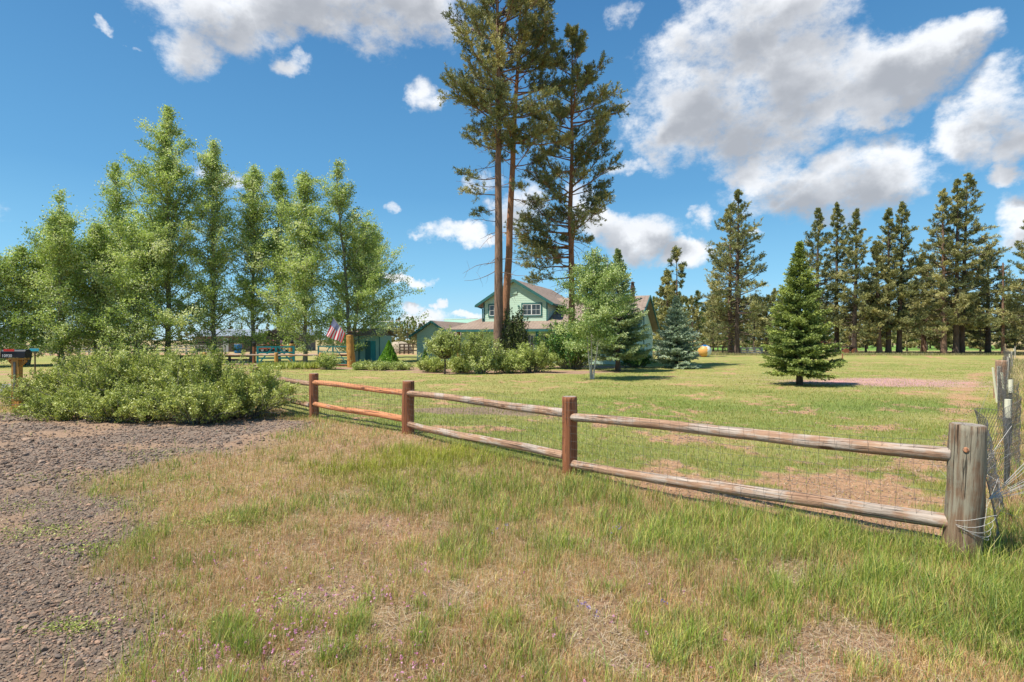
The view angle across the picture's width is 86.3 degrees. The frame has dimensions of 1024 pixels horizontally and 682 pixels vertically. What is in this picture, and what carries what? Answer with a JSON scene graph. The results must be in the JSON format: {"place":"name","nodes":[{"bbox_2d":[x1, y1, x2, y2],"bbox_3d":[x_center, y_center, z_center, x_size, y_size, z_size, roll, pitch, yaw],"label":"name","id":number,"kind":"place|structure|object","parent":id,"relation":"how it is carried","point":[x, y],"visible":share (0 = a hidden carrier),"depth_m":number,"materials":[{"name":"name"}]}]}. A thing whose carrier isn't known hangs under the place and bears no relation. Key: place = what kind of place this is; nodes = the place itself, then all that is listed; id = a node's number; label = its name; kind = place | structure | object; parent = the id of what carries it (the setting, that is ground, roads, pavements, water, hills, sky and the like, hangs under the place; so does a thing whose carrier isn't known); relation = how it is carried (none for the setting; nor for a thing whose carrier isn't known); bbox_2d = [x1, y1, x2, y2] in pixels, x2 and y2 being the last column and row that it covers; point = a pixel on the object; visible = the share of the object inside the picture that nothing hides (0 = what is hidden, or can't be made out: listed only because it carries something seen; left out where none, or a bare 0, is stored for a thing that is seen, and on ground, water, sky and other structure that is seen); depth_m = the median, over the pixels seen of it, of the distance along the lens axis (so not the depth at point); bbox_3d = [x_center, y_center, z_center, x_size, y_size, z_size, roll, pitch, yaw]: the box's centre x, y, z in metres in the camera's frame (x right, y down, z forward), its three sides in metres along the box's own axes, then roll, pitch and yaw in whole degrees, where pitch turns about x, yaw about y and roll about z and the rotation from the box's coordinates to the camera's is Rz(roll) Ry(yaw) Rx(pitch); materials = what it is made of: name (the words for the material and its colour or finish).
{"place":"outdoors","nodes":[
{"label":"outdoors","id":0,"kind":"place"},
{"bbox_2d":[0,489,209,681],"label":"gravel","id":1,"kind":"structure","parent":0,"point":[80,661],"depth_m":3.40,"materials":[{"name":"grey gravel"}]},
{"bbox_2d":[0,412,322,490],"bbox_3d":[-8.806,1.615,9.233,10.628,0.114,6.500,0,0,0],"label":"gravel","id":2,"kind":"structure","parent":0,"point":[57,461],"depth_m":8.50,"materials":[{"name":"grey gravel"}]},
{"bbox_2d":[191,329,274,351],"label":"barn","id":3,"kind":"structure","parent":0,"point":[228,348],"depth_m":74.06,"materials":[{"name":"wood"}]},
{"bbox_2d":[271,326,315,350],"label":"house","id":4,"kind":"structure","parent":0,"point":[313,344],"depth_m":81.12,"materials":[{"name":"grey metal"}]},
{"bbox_2d":[0,379,1023,681],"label":"verge grass","id":5,"kind":"structure","parent":0,"point":[994,585],"depth_m":3.71,"materials":[{"name":"green plant"}]},
{"bbox_2d":[0,340,1023,681],"bbox_3d":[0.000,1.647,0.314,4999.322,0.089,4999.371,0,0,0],"label":"ground","id":6,"kind":"structure","parent":0,"point":[964,390],"depth_m":6.75,"materials":[{"name":"green plant"}]},
{"bbox_2d":[0,349,30,408],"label":"mailbox","id":7,"kind":"object","parent":6,"relation":"on","point":[15,358],"visible":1,"depth_m":12.94,"materials":[{"name":"black metal"}]},
{"bbox_2d":[0,382,40,406],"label":"roadside bush","id":8,"kind":"object","parent":6,"relation":"on","point":[5,395],"visible":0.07,"depth_m":13.26,"materials":[{"name":"green plant"}]},
{"bbox_2d":[0,251,62,362],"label":"poplar tree","id":9,"kind":"object","parent":6,"relation":"on","point":[7,286],"visible":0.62,"depth_m":33.80,"materials":[{"name":"green plant"}]},
{"bbox_2d":[0,210,82,364],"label":"poplar tree","id":10,"kind":"object","parent":6,"relation":"on","point":[19,252],"visible":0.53,"depth_m":34.46,"materials":[{"name":"green plant"}]},
{"bbox_2d":[0,356,96,407],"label":"roadside bush","id":11,"kind":"object","parent":6,"relation":"on","point":[49,377],"visible":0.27,"depth_m":12.17,"materials":[{"name":"green plant"}]},
{"bbox_2d":[0,386,107,421],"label":"roadside bush","id":12,"kind":"object","parent":6,"relation":"on","point":[41,408],"visible":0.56,"depth_m":10.99,"materials":[{"name":"green plant"}]},
{"bbox_2d":[4,186,119,365],"bbox_3d":[-28.904,-3.968,35.048,6.731,11.359,6.407,0,0,30],"label":"poplar tree","id":13,"kind":"object","parent":6,"relation":"on","point":[61,248],"visible":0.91,"depth_m":33.98,"materials":[{"name":"green plant"}]},
{"bbox_2d":[41,220,149,360],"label":"poplar tree","id":14,"kind":"object","parent":6,"relation":"on","point":[97,235],"visible":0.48,"depth_m":36.40,"materials":[{"name":"green plant"}]},
{"bbox_2d":[26,338,183,397],"bbox_3d":[-8.974,0.775,12.293,2.738,1.718,2.848,0,0,28],"label":"roadside bush","id":15,"kind":"object","parent":6,"relation":"on","point":[99,374],"visible":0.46,"depth_m":11.93,"materials":[{"name":"green plant"}]},
{"bbox_2d":[51,378,163,422],"bbox_3d":[-7.869,1.182,10.989,2.181,0.896,1.545,0,0,0],"label":"roadside bush","id":16,"kind":"object","parent":6,"relation":"on","point":[116,405],"visible":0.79,"depth_m":10.71,"materials":[{"name":"green plant"}]},
{"bbox_2d":[2,345,225,354],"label":"plank fence","id":17,"kind":"object","parent":6,"relation":"on","point":[186,348],"visible":0.09,"depth_m":57.90,"materials":[{"name":"brown wood"}]},
{"bbox_2d":[66,218,189,360],"bbox_3d":[-25.205,-3.265,35.894,7.171,9.673,7.153,0,0,0],"label":"poplar tree","id":18,"kind":"object","parent":6,"relation":"on","point":[141,264],"visible":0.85,"depth_m":35.22,"materials":[{"name":"green plant"}]},
{"bbox_2d":[66,160,190,354],"bbox_3d":[-27.789,-5.732,39.074,7.210,14.602,8.001,0,0,41],"label":"poplar tree","id":19,"kind":"object","parent":6,"relation":"on","point":[116,200],"visible":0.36,"depth_m":38.49,"materials":[{"name":"green plant"}]},
{"bbox_2d":[73,100,233,354],"bbox_3d":[-23.710,-7.516,38.281,9.329,18.151,9.037,0,0,0],"label":"poplar tree","id":20,"kind":"object","parent":6,"relation":"on","point":[169,171],"visible":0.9,"depth_m":36.95,"materials":[{"name":"green plant"}]},
{"bbox_2d":[97,343,232,398],"bbox_3d":[-7.915,0.915,12.394,2.845,1.756,2.703,0,0,0],"label":"roadside bush","id":21,"kind":"object","parent":6,"relation":"on","point":[172,355],"visible":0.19,"depth_m":12.12,"materials":[{"name":"green plant"}]},
{"bbox_2d":[139,376,249,423],"bbox_3d":[-6.268,1.154,10.832,2.000,0.955,1.637,0,0,-33],"label":"roadside bush","id":22,"kind":"object","parent":6,"relation":"on","point":[200,404],"visible":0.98,"depth_m":10.67,"materials":[{"name":"green plant"}]},
{"bbox_2d":[124,342,276,402],"bbox_3d":[-6.659,0.807,12.014,2.776,1.654,2.542,0,0,-16],"label":"roadside bush","id":23,"kind":"object","parent":6,"relation":"on","point":[202,366],"visible":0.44,"depth_m":11.62,"materials":[{"name":"green plant"}]},
{"bbox_2d":[156,355,252,363],"bbox_3d":[-21.070,1.262,37.483,6.796,0.588,0.160,0,0,0],"label":"plank fence","id":24,"kind":"object","parent":6,"relation":"on","point":[229,359],"visible":0.11,"depth_m":37.40,"materials":[{"name":"brown wood"}]},
{"bbox_2d":[162,135,259,362],"bbox_3d":[-21.312,-6.508,38.849,6.354,16.156,6.645,0,0,0],"label":"poplar tree","id":25,"kind":"object","parent":6,"relation":"on","point":[215,258],"visible":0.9,"depth_m":38.65,"materials":[{"name":"green plant"}]},
{"bbox_2d":[209,162,284,361],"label":"poplar tree","id":26,"kind":"object","parent":6,"relation":"on","point":[251,182],"visible":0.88,"depth_m":39.62,"materials":[{"name":"green plant"}]},
{"bbox_2d":[189,360,308,417],"bbox_3d":[-5.720,1.118,11.682,2.249,1.441,2.288,0,0,43],"label":"roadside bush","id":27,"kind":"object","parent":6,"relation":"on","point":[269,397],"visible":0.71,"depth_m":11.51,"materials":[{"name":"green plant"}]},
{"bbox_2d":[202,352,346,365],"bbox_3d":[-14.306,1.181,32.902,9.432,0.973,0.394,0,0,7],"label":"rail fence","id":28,"kind":"object","parent":6,"relation":"on","point":[275,355],"visible":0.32,"depth_m":32.72,"materials":[{"name":"wood"}]},
{"bbox_2d":[256,346,294,363],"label":"gate","id":29,"kind":"structure","parent":6,"relation":"on","point":[265,357],"depth_m":33.66,"materials":[{"name":"teal metal"}]},
{"bbox_2d":[239,165,313,361],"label":"poplar tree","id":30,"kind":"object","parent":6,"relation":"on","point":[279,190],"visible":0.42,"depth_m":40.59,"materials":[{"name":"green plant"}]},
{"bbox_2d":[244,168,356,362],"bbox_3d":[-13.947,-5.220,38.280,7.872,13.567,6.718,0,0,-44],"label":"poplar tree","id":31,"kind":"object","parent":6,"relation":"on","point":[301,278],"visible":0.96,"depth_m":37.16,"materials":[{"name":"green plant"}]},
{"bbox_2d":[312,351,341,369],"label":"garden bush","id":32,"kind":"object","parent":6,"relation":"on","point":[326,361],"visible":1,"depth_m":30.09,"materials":[{"name":"green plant"}]},
{"bbox_2d":[318,346,346,363],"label":"gate","id":33,"kind":"structure","parent":6,"relation":"on","point":[337,351],"depth_m":33.83,"materials":[{"name":"teal metal"}]},
{"bbox_2d":[346,330,355,367],"bbox_3d":[-9.551,0.523,32.397,0.564,2.316,0.510,0,0,0],"label":"gate post","id":34,"kind":"object","parent":6,"relation":"on","point":[350,349],"visible":0.86,"depth_m":32.23,"materials":[{"name":"yellow wood"}]},
{"bbox_2d":[326,316,345,341],"bbox_3d":[-10.274,-0.676,32.254,1.407,1.567,0.104,0,0,-4],"label":"flag","id":35,"kind":"object","parent":34,"relation":"attached to","point":[336,331],"visible":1,"depth_m":32.24,"materials":[{"name":"multicoloured fabric"}]},
{"bbox_2d":[276,157,432,351],"bbox_3d":[-11.412,-5.793,39.862,10.247,14.771,9.404,0,0,-37],"label":"poplar tree","id":36,"kind":"object","parent":6,"relation":"on","point":[360,252],"visible":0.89,"depth_m":39.52,"materials":[{"name":"green plant"}]},
{"bbox_2d":[350,359,374,369],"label":"garden bush","id":37,"kind":"object","parent":6,"relation":"on","point":[357,365],"visible":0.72,"depth_m":29.80,"materials":[{"name":"green plant"}]},
{"bbox_2d":[354,328,395,361],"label":"shed","id":38,"kind":"structure","parent":6,"relation":"on","point":[373,350],"depth_m":40.50,"materials":[{"name":"teal paint"}]},
{"bbox_2d":[370,341,375,360],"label":"door","id":39,"kind":"structure","parent":38,"relation":"in","point":[372,343],"depth_m":40.36,"materials":[{"name":"teal paint"}]},
{"bbox_2d":[340,222,415,351],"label":"poplar tree","id":40,"kind":"object","parent":6,"relation":"on","point":[380,251],"visible":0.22,"depth_m":50.11,"materials":[{"name":"green plant"}]},
{"bbox_2d":[364,358,393,370],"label":"garden bush","id":41,"kind":"object","parent":6,"relation":"on","point":[378,365],"visible":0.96,"depth_m":29.23,"materials":[{"name":"green plant"}]},
{"bbox_2d":[377,340,398,363],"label":"conical evergreen","id":42,"kind":"object","parent":6,"relation":"on","point":[387,354],"visible":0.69,"depth_m":30.78,"materials":[{"name":"green plant"}]},
{"bbox_2d":[384,360,417,369],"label":"garden bush","id":43,"kind":"object","parent":6,"relation":"on","point":[399,365],"visible":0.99,"depth_m":29.30,"materials":[{"name":"green plant"}]},
{"bbox_2d":[392,341,411,353],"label":"dirt mound","id":44,"kind":"object","parent":6,"relation":"on","point":[396,345],"visible":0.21,"depth_m":65.16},
{"bbox_2d":[399,344,416,353],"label":"plank fence","id":45,"kind":"object","parent":6,"relation":"on","point":[408,347],"visible":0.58,"depth_m":61.90,"materials":[{"name":"brown wood"}]},
{"bbox_2d":[0,446,832,640],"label":"ground weeds","id":46,"kind":"object","parent":6,"relation":"on","point":[108,622],"visible":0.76,"depth_m":4.58,"materials":[{"name":"green plant"}]},
{"bbox_2d":[96,517,737,681],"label":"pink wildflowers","id":47,"kind":"object","parent":6,"relation":"on","point":[357,638],"visible":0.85,"depth_m":2.90,"materials":[{"name":"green plant"}]},
{"bbox_2d":[416,355,450,371],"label":"garden bush","id":48,"kind":"object","parent":6,"relation":"on","point":[434,364],"visible":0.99,"depth_m":27.68,"materials":[{"name":"green plant"}]},
{"bbox_2d":[417,325,466,373],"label":"tree","id":49,"kind":"object","parent":6,"relation":"on","point":[444,345],"visible":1,"depth_m":25.76,"materials":[{"name":"green plant"}]},
{"bbox_2d":[446,354,473,372],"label":"garden bush","id":50,"kind":"object","parent":6,"relation":"on","point":[456,365],"visible":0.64,"depth_m":27.27,"materials":[{"name":"green plant"}]},
{"bbox_2d":[457,328,504,373],"bbox_3d":[-1.595,0.473,26.345,2.163,2.260,2.444,0,0,36],"label":"garden bush","id":51,"kind":"object","parent":6,"relation":"on","point":[480,355],"visible":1,"depth_m":26.11,"materials":[{"name":"green plant"}]},
{"bbox_2d":[436,0,564,369],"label":"pine tree","id":52,"kind":"object","parent":6,"relation":"on","point":[464,88],"visible":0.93,"depth_m":29.26,"materials":[{"name":"green plant"}]},
{"bbox_2d":[498,307,518,352],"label":"columnar evergreen","id":53,"kind":"object","parent":6,"relation":"on","point":[506,326],"visible":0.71,"depth_m":29.89,"materials":[{"name":"green plant"}]},
{"bbox_2d":[487,347,533,372],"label":"garden bush","id":54,"kind":"object","parent":6,"relation":"on","point":[507,360],"visible":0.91,"depth_m":26.63,"materials":[{"name":"green plant"}]},
{"bbox_2d":[0,403,1023,681],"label":"dead straw","id":55,"kind":"object","parent":6,"relation":"on","point":[764,673],"visible":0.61,"depth_m":3.36,"materials":[{"name":"beige plant"}]},
{"bbox_2d":[3,403,1023,681],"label":"dirt clods","id":56,"kind":"object","parent":6,"relation":"on","point":[685,497],"visible":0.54,"depth_m":5.52,"materials":[{"name":"soil"}]},
{"bbox_2d":[453,0,581,323],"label":"pine tree","id":57,"kind":"object","parent":6,"relation":"on","point":[543,33],"visible":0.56,"depth_m":30.80,"materials":[{"name":"green plant"}]},
{"bbox_2d":[510,306,531,352],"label":"columnar evergreen","id":58,"kind":"object","parent":6,"relation":"on","point":[520,331],"visible":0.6,"depth_m":29.99,"materials":[{"name":"green plant"}]},
{"bbox_2d":[408,279,659,364],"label":"house","id":59,"kind":"structure","parent":6,"relation":"on","point":[540,304],"depth_m":40.12,"materials":[{"name":"green"}]},
{"bbox_2d":[521,303,541,316],"bbox_3d":[1.419,-2.269,39.475,1.580,0.980,0.043,0,0,22],"label":"window","id":60,"kind":"structure","parent":59,"relation":"in","point":[531,309],"depth_m":39.46,"materials":[{"name":"white glass"}]},
{"bbox_2d":[503,341,565,372],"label":"garden bush","id":61,"kind":"object","parent":6,"relation":"on","point":[541,358],"visible":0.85,"depth_m":27.06,"materials":[{"name":"green plant"}]},
{"bbox_2d":[504,23,630,327],"bbox_3d":[3.299,-8.813,33.034,7.007,20.781,6.777,0,0,29],"label":"pine tree","id":62,"kind":"object","parent":6,"relation":"on","point":[597,132],"visible":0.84,"depth_m":32.56,"materials":[{"name":"green plant"}]},
{"bbox_2d":[530,317,604,368],"bbox_3d":[3.234,0.083,30.467,4.518,3.034,2.964,0,0,0],"label":"juniper bush","id":63,"kind":"object","parent":6,"relation":"on","point":[573,359],"visible":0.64,"depth_m":30.12,"materials":[{"name":"green plant"}]},
{"bbox_2d":[552,246,640,378],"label":"birch tree","id":64,"kind":"object","parent":6,"relation":"on","point":[594,285],"visible":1,"depth_m":22.53,"materials":[{"name":"green plant"}]},
{"bbox_2d":[582,248,654,370],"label":"spruce tree","id":65,"kind":"object","parent":6,"relation":"on","point":[626,324],"visible":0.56,"depth_m":28.14,"materials":[{"name":"green plant"}]},
{"bbox_2d":[246,367,996,561],"bbox_3d":[-2.833,1.190,10.010,17.471,1.181,2.045,0,0,38],"label":"rail fence","id":66,"kind":"object","parent":6,"relation":"on","point":[963,454],"visible":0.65,"depth_m":5.05,"materials":[{"name":"wood"}]},
{"bbox_2d":[620,347,656,367],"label":"juniper bush","id":67,"kind":"object","parent":6,"relation":"on","point":[637,363],"visible":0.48,"depth_m":32.35,"materials":[{"name":"green plant"}]},
{"bbox_2d":[653,270,687,340],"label":"pine tree","id":68,"kind":"object","parent":6,"relation":"on","point":[660,292],"visible":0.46,"depth_m":55.87,"materials":[{"name":"green plant"}]},
{"bbox_2d":[649,295,701,368],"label":"spruce tree","id":69,"kind":"object","parent":6,"relation":"on","point":[679,335],"visible":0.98,"depth_m":31.10,"materials":[{"name":"green plant"}]},
{"bbox_2d":[663,245,691,317],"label":"pine tree","id":70,"kind":"object","parent":6,"relation":"on","point":[676,252],"visible":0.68,"depth_m":51.81,"materials":[{"name":"green plant"}]},
{"bbox_2d":[686,295,705,346],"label":"pine tree","id":71,"kind":"object","parent":6,"relation":"on","point":[694,313],"visible":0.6,"depth_m":70.27,"materials":[{"name":"green plant"}]},
{"bbox_2d":[689,290,711,343],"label":"pine tree","id":72,"kind":"object","parent":6,"relation":"on","point":[696,301],"visible":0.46,"depth_m":114.86,"materials":[{"name":"green plant"}]},
{"bbox_2d":[698,345,711,356],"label":"round tank","id":73,"kind":"object","parent":6,"relation":"on","point":[704,350],"visible":0.82,"depth_m":51.56,"materials":[{"name":"orange paint"}]},
{"bbox_2d":[702,296,726,351],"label":"pine tree","id":74,"kind":"object","parent":6,"relation":"on","point":[707,330],"visible":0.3,"depth_m":73.56,"materials":[{"name":"green plant"}]},
{"bbox_2d":[692,208,758,352],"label":"pine tree","id":75,"kind":"object","parent":6,"relation":"on","point":[721,317],"visible":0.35,"depth_m":62.78,"materials":[{"name":"green plant"}]},
{"bbox_2d":[697,189,779,353],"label":"pine tree","id":76,"kind":"object","parent":6,"relation":"on","point":[739,238],"visible":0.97,"depth_m":59.53,"materials":[{"name":"green plant"}]},
{"bbox_2d":[740,347,762,354],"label":"plank fence","id":77,"kind":"object","parent":6,"relation":"on","point":[748,348],"visible":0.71,"depth_m":59.90,"materials":[{"name":"grey wood"}]},
{"bbox_2d":[734,293,771,351],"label":"pine tree","id":78,"kind":"object","parent":6,"relation":"on","point":[760,328],"visible":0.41,"depth_m":68.42,"materials":[{"name":"green plant"}]},
{"bbox_2d":[752,294,780,351],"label":"pine tree","id":79,"kind":"object","parent":6,"relation":"on","point":[764,314],"visible":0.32,"depth_m":75.50,"materials":[{"name":"green plant"}]},
{"bbox_2d":[758,240,847,384],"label":"spruce tree","id":80,"kind":"object","parent":6,"relation":"on","point":[799,350],"visible":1,"depth_m":19.36,"materials":[{"name":"green plant"}]},
{"bbox_2d":[782,207,854,332],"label":"pine tree","id":81,"kind":"object","parent":6,"relation":"on","point":[819,244],"visible":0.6,"depth_m":63.46,"materials":[{"name":"green plant"}]},
{"bbox_2d":[819,201,864,351],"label":"pine tree","id":82,"kind":"object","parent":6,"relation":"on","point":[837,211],"visible":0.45,"depth_m":65.77,"materials":[{"name":"green plant"}]},
{"bbox_2d":[839,312,862,348],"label":"pine tree","id":83,"kind":"object","parent":6,"relation":"on","point":[846,335],"visible":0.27,"depth_m":77.20,"materials":[{"name":"green plant"}]},
{"bbox_2d":[822,208,885,352],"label":"pine tree","id":84,"kind":"object","parent":6,"relation":"on","point":[857,272],"visible":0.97,"depth_m":61.48,"materials":[{"name":"green plant"}]},
{"bbox_2d":[850,299,875,351],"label":"pine tree","id":85,"kind":"object","parent":6,"relation":"on","point":[862,344],"visible":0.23,"depth_m":69.71,"materials":[{"name":"green plant"}]},
{"bbox_2d":[848,240,915,352],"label":"pine tree","id":86,"kind":"object","parent":6,"relation":"on","point":[875,251],"visible":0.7,"depth_m":61.38,"materials":[{"name":"green plant"}]},
{"bbox_2d":[866,207,917,352],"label":"pine tree","id":87,"kind":"object","parent":6,"relation":"on","point":[888,214],"visible":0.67,"depth_m":61.45,"materials":[{"name":"green plant"}]},
{"bbox_2d":[867,201,934,352],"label":"pine tree","id":88,"kind":"object","parent":6,"relation":"on","point":[902,216],"visible":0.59,"depth_m":61.28,"materials":[{"name":"green plant"}]},
{"bbox_2d":[903,297,937,349],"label":"pine tree","id":89,"kind":"object","parent":6,"relation":"on","point":[914,344],"visible":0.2,"depth_m":71.83,"materials":[{"name":"green plant"}]},
{"bbox_2d":[892,253,952,351],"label":"pine tree","id":90,"kind":"object","parent":6,"relation":"on","point":[923,340],"visible":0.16,"depth_m":67.66,"materials":[{"name":"green plant"}]},
{"bbox_2d":[907,188,973,353],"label":"pine tree","id":91,"kind":"object","parent":6,"relation":"on","point":[943,196],"visible":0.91,"depth_m":59.69,"materials":[{"name":"green plant"}]},
{"bbox_2d":[930,321,952,349],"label":"pine tree","id":92,"kind":"object","parent":6,"relation":"on","point":[939,340],"visible":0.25,"depth_m":66.78,"materials":[{"name":"green plant"}]},
{"bbox_2d":[924,178,994,353],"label":"pine tree","id":93,"kind":"object","parent":6,"relation":"on","point":[957,285],"visible":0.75,"depth_m":59.52,"materials":[{"name":"green plant"}]},
{"bbox_2d":[913,172,1020,353],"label":"pine tree","id":94,"kind":"object","parent":6,"relation":"on","point":[984,238],"visible":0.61,"depth_m":60.06,"materials":[{"name":"green plant"}]},
{"bbox_2d":[930,346,1023,546],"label":"wire fence","id":95,"kind":"object","parent":6,"relation":"on","point":[1003,384],"visible":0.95,"depth_m":5.99,"materials":[{"name":"metal"}]},
{"bbox_2d":[947,247,1023,352],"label":"pine tree","id":96,"kind":"object","parent":6,"relation":"on","point":[987,334],"visible":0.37,"depth_m":62.76,"materials":[{"name":"green plant"}]},
{"bbox_2d":[998,263,1009,353],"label":"dead tree","id":97,"kind":"object","parent":6,"relation":"on","point":[1003,328],"visible":0.74,"depth_m":57.94,"materials":[{"name":"brown wood"}]},
{"bbox_2d":[992,300,1017,348],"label":"pine tree","id":98,"kind":"object","parent":6,"relation":"on","point":[998,345],"visible":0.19,"depth_m":66.73,"materials":[{"name":"green plant"}]},
{"bbox_2d":[988,219,1023,351],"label":"pine tree","id":99,"kind":"object","parent":6,"relation":"on","point":[1013,287],"visible":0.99,"depth_m":56.64,"materials":[{"name":"green plant"}]},
{"bbox_2d":[1005,307,1023,351],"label":"pine tree","id":100,"kind":"object","parent":6,"relation":"on","point":[1020,346],"visible":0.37,"depth_m":65.89,"materials":[{"name":"green plant"}]},
{"bbox_2d":[0,0,1023,339],"label":"sky","id":101,"kind":"structure","parent":0,"point":[798,107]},
{"bbox_2d":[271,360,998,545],"bbox_3d":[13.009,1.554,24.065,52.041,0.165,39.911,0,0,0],"label":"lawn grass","id":102,"kind":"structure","parent":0,"point":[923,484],"depth_m":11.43,"materials":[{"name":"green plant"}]},
{"bbox_2d":[653,351,1023,571],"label":"tall grass","id":103,"kind":"structure","parent":0,"point":[976,353],"depth_m":56.81,"materials":[{"name":"green plant"}]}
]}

